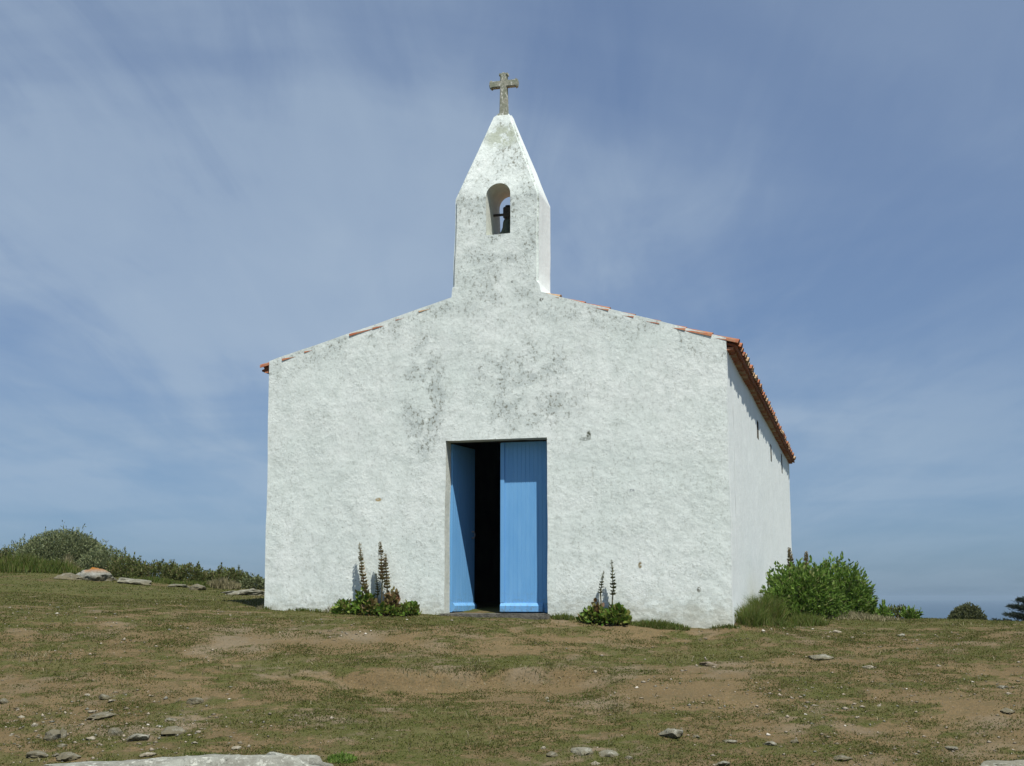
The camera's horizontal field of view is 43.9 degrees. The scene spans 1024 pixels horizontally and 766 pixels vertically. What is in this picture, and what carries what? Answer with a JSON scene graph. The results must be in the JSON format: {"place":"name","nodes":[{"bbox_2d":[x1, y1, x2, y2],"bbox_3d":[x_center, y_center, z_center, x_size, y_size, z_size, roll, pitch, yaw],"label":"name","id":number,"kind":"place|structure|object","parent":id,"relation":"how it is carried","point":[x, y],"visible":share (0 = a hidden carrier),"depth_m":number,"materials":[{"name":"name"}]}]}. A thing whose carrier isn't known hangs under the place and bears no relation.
{"place":"outdoors","nodes":[
{"label":"outdoors","id":0,"kind":"place"},
{"bbox_2d":[0,550,59,572],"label":"rough grass","id":1,"kind":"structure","parent":0,"point":[20,564],"depth_m":25.03,"materials":[{"name":"green plant"}]},
{"bbox_2d":[32,554,84,573],"bbox_3d":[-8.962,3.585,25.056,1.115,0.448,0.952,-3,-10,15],"label":"rough grass","id":2,"kind":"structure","parent":0,"point":[58,567],"depth_m":24.80,"materials":[{"name":"green plant"}]},
{"bbox_2d":[131,576,184,583],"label":"rough grass","id":3,"kind":"structure","parent":0,"point":[160,580],"depth_m":24.79,"materials":[{"name":"green plant"}]},
{"bbox_2d":[179,579,227,588],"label":"rough grass","id":4,"kind":"structure","parent":0,"point":[191,582],"depth_m":24.88,"materials":[{"name":"green plant"}]},
{"bbox_2d":[206,575,241,589],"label":"rough grass","id":5,"kind":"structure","parent":0,"point":[219,583],"depth_m":24.77,"materials":[{"name":"beige plant"}]},
{"bbox_2d":[0,572,1023,765],"bbox_3d":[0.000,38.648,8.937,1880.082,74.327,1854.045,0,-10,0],"label":"ground","id":6,"kind":"structure","parent":0,"point":[383,680],"depth_m":13.48,"materials":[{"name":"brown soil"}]},
{"bbox_2d":[0,698,8,703],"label":"stone","id":7,"kind":"object","parent":6,"relation":"on","point":[3,700],"visible":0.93,"depth_m":12.80,"materials":[{"name":"grey stone"}]},
{"bbox_2d":[0,548,12,558],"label":"shrub","id":8,"kind":"object","parent":6,"relation":"on","point":[5,552],"visible":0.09,"depth_m":27.15,"materials":[{"name":"green plant"}]},
{"bbox_2d":[0,534,54,559],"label":"shrub","id":9,"kind":"object","parent":6,"relation":"on","point":[14,545],"visible":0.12,"depth_m":27.48,"materials":[{"name":"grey plant"}]},
{"bbox_2d":[26,750,47,758],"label":"stone","id":10,"kind":"object","parent":6,"relation":"on","point":[35,754],"visible":1,"depth_m":11.14,"materials":[{"name":"grey stone"}]},
{"bbox_2d":[43,729,60,740],"bbox_3d":[-4.210,3.261,11.664,0.136,0.172,0.160,-8,-12,39],"label":"stone","id":11,"kind":"object","parent":6,"relation":"on","point":[52,734],"visible":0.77,"depth_m":11.63,"materials":[{"name":"grey stone"}]},
{"bbox_2d":[12,520,111,572],"bbox_3d":[-9.679,3.736,27.268,2.368,1.574,2.011,0,-10,0],"label":"domed shrub","id":12,"kind":"object","parent":6,"relation":"on","point":[60,543],"visible":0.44,"depth_m":26.89,"materials":[{"name":"green plant"}]},
{"bbox_2d":[60,727,66,738],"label":"stone","id":13,"kind":"object","parent":6,"relation":"on","point":[63,733],"visible":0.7,"depth_m":11.71,"materials":[{"name":"grey stone"}]},
{"bbox_2d":[53,573,82,579],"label":"rock","id":14,"kind":"object","parent":6,"relation":"on","point":[68,576],"visible":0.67,"depth_m":23.38,"materials":[{"name":"grey stone"}]},
{"bbox_2d":[56,752,80,760],"bbox_3d":[-3.897,3.278,11.146,0.202,0.083,0.219,8,-12,-40],"label":"stone","id":15,"kind":"object","parent":6,"relation":"on","point":[67,756],"visible":1,"depth_m":11.08,"materials":[{"name":"grey stone"}]},
{"bbox_2d":[76,567,116,580],"bbox_3d":[-7.823,3.667,23.780,0.691,0.438,0.684,-1,-10,7],"label":"rock","id":16,"kind":"object","parent":6,"relation":"on","point":[94,574],"visible":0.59,"depth_m":23.55,"materials":[{"name":"stone"}]},
{"bbox_2d":[73,544,129,576],"bbox_3d":[-8.565,3.830,26.536,1.317,0.966,1.167,0,-10,0],"label":"shrub","id":17,"kind":"object","parent":6,"relation":"on","point":[88,563],"visible":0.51,"depth_m":26.39,"materials":[{"name":"green plant"}]},
{"bbox_2d":[87,712,118,719],"bbox_3d":[-3.986,3.236,12.356,0.279,0.067,0.313,-9,-9,23],"label":"stone","id":18,"kind":"object","parent":6,"relation":"on","point":[100,715],"visible":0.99,"depth_m":12.26,"materials":[{"name":"grey stone"}]},
{"bbox_2d":[98,694,111,699],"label":"stone","id":19,"kind":"object","parent":6,"relation":"on","point":[103,697],"visible":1,"depth_m":12.87,"materials":[{"name":"grey stone"}]},
{"bbox_2d":[108,727,123,735],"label":"stone","id":20,"kind":"object","parent":6,"relation":"on","point":[116,731],"visible":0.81,"depth_m":11.73,"materials":[{"name":"grey stone"}]},
{"bbox_2d":[105,550,146,577],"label":"shrub","id":21,"kind":"object","parent":6,"relation":"on","point":[122,567],"visible":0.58,"depth_m":25.75,"materials":[{"name":"green plant"}]},
{"bbox_2d":[117,577,151,584],"bbox_3d":[-6.981,3.684,23.443,0.643,0.165,0.633,3,-9,9],"label":"rock","id":22,"kind":"object","parent":6,"relation":"on","point":[122,580],"visible":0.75,"depth_m":23.27,"materials":[{"name":"grey stone"}]},
{"bbox_2d":[126,733,149,741],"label":"stone","id":23,"kind":"object","parent":6,"relation":"on","point":[136,737],"visible":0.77,"depth_m":11.57,"materials":[{"name":"grey stone"}]},
{"bbox_2d":[139,752,155,756],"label":"stone","id":24,"kind":"object","parent":6,"relation":"on","point":[146,754],"visible":1,"depth_m":11.15,"materials":[{"name":"stone"}]},
{"bbox_2d":[120,559,183,580],"bbox_3d":[-7.228,3.827,25.732,1.369,0.577,0.913,0,-10,0],"label":"shrub","id":25,"kind":"object","parent":6,"relation":"on","point":[159,568],"visible":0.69,"depth_m":25.52,"materials":[{"name":"green plant"}]},
{"bbox_2d":[164,718,177,720],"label":"stone","id":26,"kind":"object","parent":6,"relation":"on","point":[169,719],"visible":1,"depth_m":12.19,"materials":[{"name":"beige stone"}]},
{"bbox_2d":[160,726,185,735],"bbox_3d":[-3.151,3.246,11.822,0.225,0.101,0.258,-2,-8,-9],"label":"stone","id":27,"kind":"object","parent":6,"relation":"on","point":[171,731],"visible":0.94,"depth_m":11.76,"materials":[{"name":"grey stone"}]},
{"bbox_2d":[167,584,189,587],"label":"rock","id":28,"kind":"object","parent":6,"relation":"on","point":[178,585],"visible":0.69,"depth_m":23.63,"materials":[{"name":"grey stone"}]},
{"bbox_2d":[45,754,315,765],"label":"rock slab","id":29,"kind":"object","parent":6,"relation":"on","point":[236,760],"visible":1,"depth_m":10.57,"materials":[{"name":"grey stone"}]},
{"bbox_2d":[159,561,211,581],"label":"shrub","id":30,"kind":"object","parent":6,"relation":"on","point":[190,572],"visible":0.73,"depth_m":25.54,"materials":[{"name":"green plant"}]},
{"bbox_2d":[186,697,203,704],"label":"stone","id":31,"kind":"object","parent":6,"relation":"on","point":[193,701],"visible":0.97,"depth_m":12.75,"materials":[{"name":"grey stone"}]},
{"bbox_2d":[190,584,205,589],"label":"rock","id":32,"kind":"object","parent":6,"relation":"on","point":[197,587],"visible":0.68,"depth_m":23.06,"materials":[{"name":"grey stone"}]},
{"bbox_2d":[184,751,218,755],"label":"grass tuft","id":33,"kind":"object","parent":6,"relation":"on","point":[195,753],"visible":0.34,"depth_m":11.19,"materials":[{"name":"green plant"}]},
{"bbox_2d":[208,562,254,588],"bbox_3d":[-5.764,3.960,25.908,1.119,0.615,0.913,0,-10,0],"label":"shrub","id":34,"kind":"object","parent":6,"relation":"on","point":[232,573],"visible":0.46,"depth_m":25.77,"materials":[{"name":"green plant"}]},
{"bbox_2d":[231,746,240,749],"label":"stone","id":35,"kind":"object","parent":6,"relation":"on","point":[235,747],"visible":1,"depth_m":11.36,"materials":[{"name":"stone"}]},
{"bbox_2d":[225,588,264,595],"bbox_3d":[-4.563,3.667,22.023,0.854,0.218,0.515,5,-11,-26],"label":"rock","id":36,"kind":"object","parent":6,"relation":"on","point":[252,592],"visible":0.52,"depth_m":21.84,"materials":[{"name":"grey stone"}]},
{"bbox_2d":[235,573,264,589],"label":"shrub","id":37,"kind":"object","parent":6,"relation":"on","point":[257,581],"visible":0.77,"depth_m":25.49,"materials":[{"name":"green plant"}]},
{"bbox_2d":[266,752,333,765],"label":"rock slab","id":38,"kind":"object","parent":6,"relation":"on","point":[316,760],"visible":0.43,"depth_m":10.79,"materials":[{"name":"grey stone"}]},
{"bbox_2d":[327,751,356,763],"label":"grass tuft","id":39,"kind":"object","parent":6,"relation":"on","point":[341,757],"visible":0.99,"depth_m":11.01,"materials":[{"name":"green plant"}]},
{"bbox_2d":[329,542,421,615],"bbox_3d":[-1.862,2.733,17.252,1.314,1.154,0.441,-3,-10,15],"label":"flowering weed","id":40,"kind":"object","parent":6,"relation":"on","point":[365,603],"visible":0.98,"depth_m":17.19,"materials":[{"name":"green plant"}]},
{"bbox_2d":[261,606,741,632],"bbox_3d":[-0.302,3.126,16.872,6.637,0.333,0.199,-3,-10,15],"label":"weed fringe","id":41,"kind":"object","parent":6,"relation":"on","point":[718,626],"visible":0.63,"depth_m":16.15,"materials":[{"name":"green plant"}]},
{"bbox_2d":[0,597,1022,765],"bbox_3d":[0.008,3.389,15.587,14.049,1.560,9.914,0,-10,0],"label":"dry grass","id":42,"kind":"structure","parent":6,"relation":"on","point":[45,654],"depth_m":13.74,"materials":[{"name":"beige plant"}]},
{"bbox_2d":[260,72,795,628],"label":"chapel","id":43,"kind":"structure","parent":6,"relation":"on","point":[506,428],"depth_m":17.49,"materials":[{"name":"paint"}]},
{"bbox_2d":[450,444,476,611],"bbox_3d":[-0.672,2.043,17.843,0.096,2.305,0.706,-4,-10,24],"label":"door leaf","id":44,"kind":"structure","parent":43,"relation":"in","point":[462,497],"depth_m":17.80,"materials":[{"name":"blue paint"}]},
{"bbox_2d":[493,205,509,233],"bbox_3d":[-0.072,-2.310,18.191,0.262,0.480,0.423,10,-14,-46],"label":"bell","id":45,"kind":"object","parent":43,"relation":"hanging from","point":[506,221],"visible":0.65,"depth_m":18.15,"materials":[{"name":"brown metal"}]},
{"bbox_2d":[500,441,547,611],"bbox_3d":[0.186,1.944,17.254,0.706,2.305,0.085,-3,-10,15],"label":"door leaf","id":46,"kind":"structure","parent":43,"relation":"in","point":[523,465],"depth_m":17.26,"materials":[{"name":"blue paint"}]},
{"bbox_2d":[546,751,557,756],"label":"stone","id":47,"kind":"object","parent":6,"relation":"on","point":[551,754],"visible":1,"depth_m":11.26,"materials":[{"name":"grey stone"}]},
{"bbox_2d":[550,611,574,619],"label":"grass tuft","id":48,"kind":"object","parent":6,"relation":"on","point":[563,616],"visible":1,"depth_m":16.57,"materials":[{"name":"green plant"}]},
{"bbox_2d":[571,747,593,755],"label":"stone","id":49,"kind":"object","parent":6,"relation":"on","point":[580,751],"visible":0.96,"depth_m":11.29,"materials":[{"name":"beige stone"}]},
{"bbox_2d":[576,560,631,625],"bbox_3d":[1.190,2.739,16.436,0.748,0.896,0.365,-3,-10,15],"label":"flowering weed","id":50,"kind":"object","parent":6,"relation":"on","point":[618,613],"visible":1,"depth_m":16.34,"materials":[{"name":"green plant"}]},
{"bbox_2d":[598,750,617,756],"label":"stone","id":51,"kind":"object","parent":6,"relation":"on","point":[608,753],"visible":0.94,"depth_m":11.25,"materials":[{"name":"beige stone"}]},
{"bbox_2d":[628,617,689,630],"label":"grass tuft","id":52,"kind":"object","parent":6,"relation":"on","point":[659,624],"visible":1,"depth_m":16.21,"materials":[{"name":"green plant"}]},
{"bbox_2d":[658,728,682,737],"bbox_3d":[1.483,3.268,11.812,0.229,0.125,0.260,-2,-13,-13],"label":"stone","id":53,"kind":"object","parent":6,"relation":"on","point":[672,733],"visible":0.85,"depth_m":11.74,"materials":[{"name":"beige stone"}]},
{"bbox_2d":[698,662,717,665],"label":"stone","id":54,"kind":"object","parent":6,"relation":"on","point":[708,664],"visible":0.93,"depth_m":14.40,"materials":[{"name":"beige stone"}]},
{"bbox_2d":[715,761,729,765],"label":"stone","id":55,"kind":"object","parent":6,"relation":"on","point":[724,763],"visible":1,"depth_m":10.94,"materials":[{"name":"grey stone"}]},
{"bbox_2d":[722,739,736,742],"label":"stone","id":56,"kind":"object","parent":6,"relation":"on","point":[731,741],"visible":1,"depth_m":11.62,"materials":[{"name":"beige stone"}]},
{"bbox_2d":[734,601,770,626],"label":"tall grass","id":57,"kind":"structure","parent":6,"relation":"on","point":[752,616],"depth_m":16.31,"materials":[{"name":"green plant"}]},
{"bbox_2d":[741,589,796,620],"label":"tall grass","id":58,"kind":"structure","parent":6,"relation":"on","point":[777,611],"depth_m":17.38,"materials":[{"name":"green plant"}]},
{"bbox_2d":[763,741,776,745],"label":"stone","id":59,"kind":"object","parent":6,"relation":"on","point":[770,743],"visible":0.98,"depth_m":11.52,"materials":[{"name":"grey stone"}]},
{"bbox_2d":[765,617,797,628],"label":"tall grass","id":60,"kind":"structure","parent":6,"relation":"on","point":[780,622],"depth_m":16.44,"materials":[{"name":"green plant"}]},
{"bbox_2d":[786,547,795,567],"bbox_3d":[4.262,3.011,19.372,0.140,1.008,0.144,-8,-12,39],"label":"seed spike","id":61,"kind":"object","parent":6,"relation":"on","point":[789,556],"visible":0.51,"depth_m":19.41,"materials":[{"name":"brown plant"}]},
{"bbox_2d":[759,555,850,619],"bbox_3d":[4.331,3.130,18.720,1.385,1.187,1.207,0,-10,0],"label":"leafy bush","id":62,"kind":"object","parent":6,"relation":"on","point":[807,588],"visible":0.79,"depth_m":18.45,"materials":[{"name":"green plant"}]},
{"bbox_2d":[785,609,831,626],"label":"tall grass","id":63,"kind":"structure","parent":6,"relation":"on","point":[805,620],"depth_m":17.34,"materials":[{"name":"green plant"}]},
{"bbox_2d":[808,654,833,659],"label":"stone","id":64,"kind":"object","parent":6,"relation":"on","point":[821,657],"visible":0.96,"depth_m":14.66,"materials":[{"name":"beige stone"}]},
{"bbox_2d":[833,755,852,760],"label":"stone","id":65,"kind":"object","parent":6,"relation":"on","point":[842,757],"visible":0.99,"depth_m":11.10,"materials":[{"name":"grey stone"}]},
{"bbox_2d":[809,551,878,615],"bbox_3d":[5.014,3.503,19.902,1.525,1.750,1.364,0,-10,0],"label":"leafy bush","id":66,"kind":"object","parent":6,"relation":"on","point":[858,594],"visible":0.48,"depth_m":19.62,"materials":[{"name":"green plant"}]},
{"bbox_2d":[799,609,905,620],"bbox_3d":[4.865,3.390,18.588,1.727,0.190,0.932,-3,-10,15],"label":"dry grass patch","id":67,"kind":"object","parent":6,"relation":"on","point":[858,615],"visible":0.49,"depth_m":18.33,"materials":[{"name":"plant"}]},
{"bbox_2d":[862,665,875,668],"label":"stone","id":68,"kind":"object","parent":6,"relation":"on","point":[870,667],"visible":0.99,"depth_m":14.13,"materials":[{"name":"stone"}]},
{"bbox_2d":[873,599,894,616],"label":"leafy sprig","id":69,"kind":"object","parent":6,"relation":"on","point":[883,610],"visible":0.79,"depth_m":19.26,"materials":[{"name":"green plant"}]},
{"bbox_2d":[875,604,918,618],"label":"scrub","id":70,"kind":"object","parent":6,"relation":"on","point":[896,609],"visible":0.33,"depth_m":19.49,"materials":[{"name":"green plant"}]},
{"bbox_2d":[899,604,923,618],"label":"leafy sprig","id":71,"kind":"object","parent":6,"relation":"on","point":[911,614],"visible":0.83,"depth_m":19.12,"materials":[{"name":"green plant"}]},
{"bbox_2d":[944,746,958,750],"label":"stone","id":72,"kind":"object","parent":6,"relation":"on","point":[952,748],"visible":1,"depth_m":11.39,"materials":[{"name":"beige stone"}]},
{"bbox_2d":[945,602,987,619],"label":"rounded shrub","id":73,"kind":"object","parent":6,"relation":"on","point":[967,611],"visible":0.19,"depth_m":39.14,"materials":[{"name":"green plant"}]},
{"bbox_2d":[980,760,1023,765],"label":"rock slab","id":74,"kind":"object","parent":6,"relation":"on","point":[1003,763],"visible":1,"depth_m":10.82,"materials":[{"name":"grey stone"}]},
{"bbox_2d":[996,685,1008,688],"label":"stone","id":75,"kind":"object","parent":6,"relation":"on","point":[1001,686],"visible":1,"depth_m":13.34,"materials":[{"name":"beige stone"}]},
{"bbox_2d":[990,596,1023,620],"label":"conifer","id":76,"kind":"object","parent":6,"relation":"on","point":[1018,616],"visible":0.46,"depth_m":35.53,"materials":[{"name":"green plant"}]},
{"bbox_2d":[1000,708,1014,713],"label":"stone","id":77,"kind":"object","parent":6,"relation":"on","point":[1007,711],"visible":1,"depth_m":12.41,"materials":[{"name":"grey stone"}]},
{"bbox_2d":[0,591,1023,765],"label":"turf grass","id":78,"kind":"structure","parent":0,"point":[412,617],"depth_m":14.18,"materials":[{"name":"green plant"}]},
{"bbox_2d":[0,603,1023,765],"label":"gravel","id":79,"kind":"structure","parent":0,"point":[331,717],"depth_m":12.55,"materials":[{"name":"grey gravel"}]},
{"bbox_2d":[0,0,1023,599],"label":"sky","id":80,"kind":"structure","parent":0,"point":[196,196],"materials":[{"name":"blue"}]},
{"bbox_2d":[803,551,808,565],"bbox_3d":[4.490,3.044,19.364,0.149,0.960,0.152,0,-10,0],"label":"seed spike","id":81,"kind":"object","parent":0,"point":[806,557],"visible":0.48,"depth_m":19.42,"materials":[{"name":"brown plant"}]},
{"bbox_2d":[876,600,1022,620],"bbox_3d":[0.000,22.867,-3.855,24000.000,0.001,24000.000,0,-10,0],"label":"sea","id":82,"kind":"structure","parent":0,"point":[943,609],"depth_m":3215.72,"materials":[{"name":"blue liquid"}]}
]}

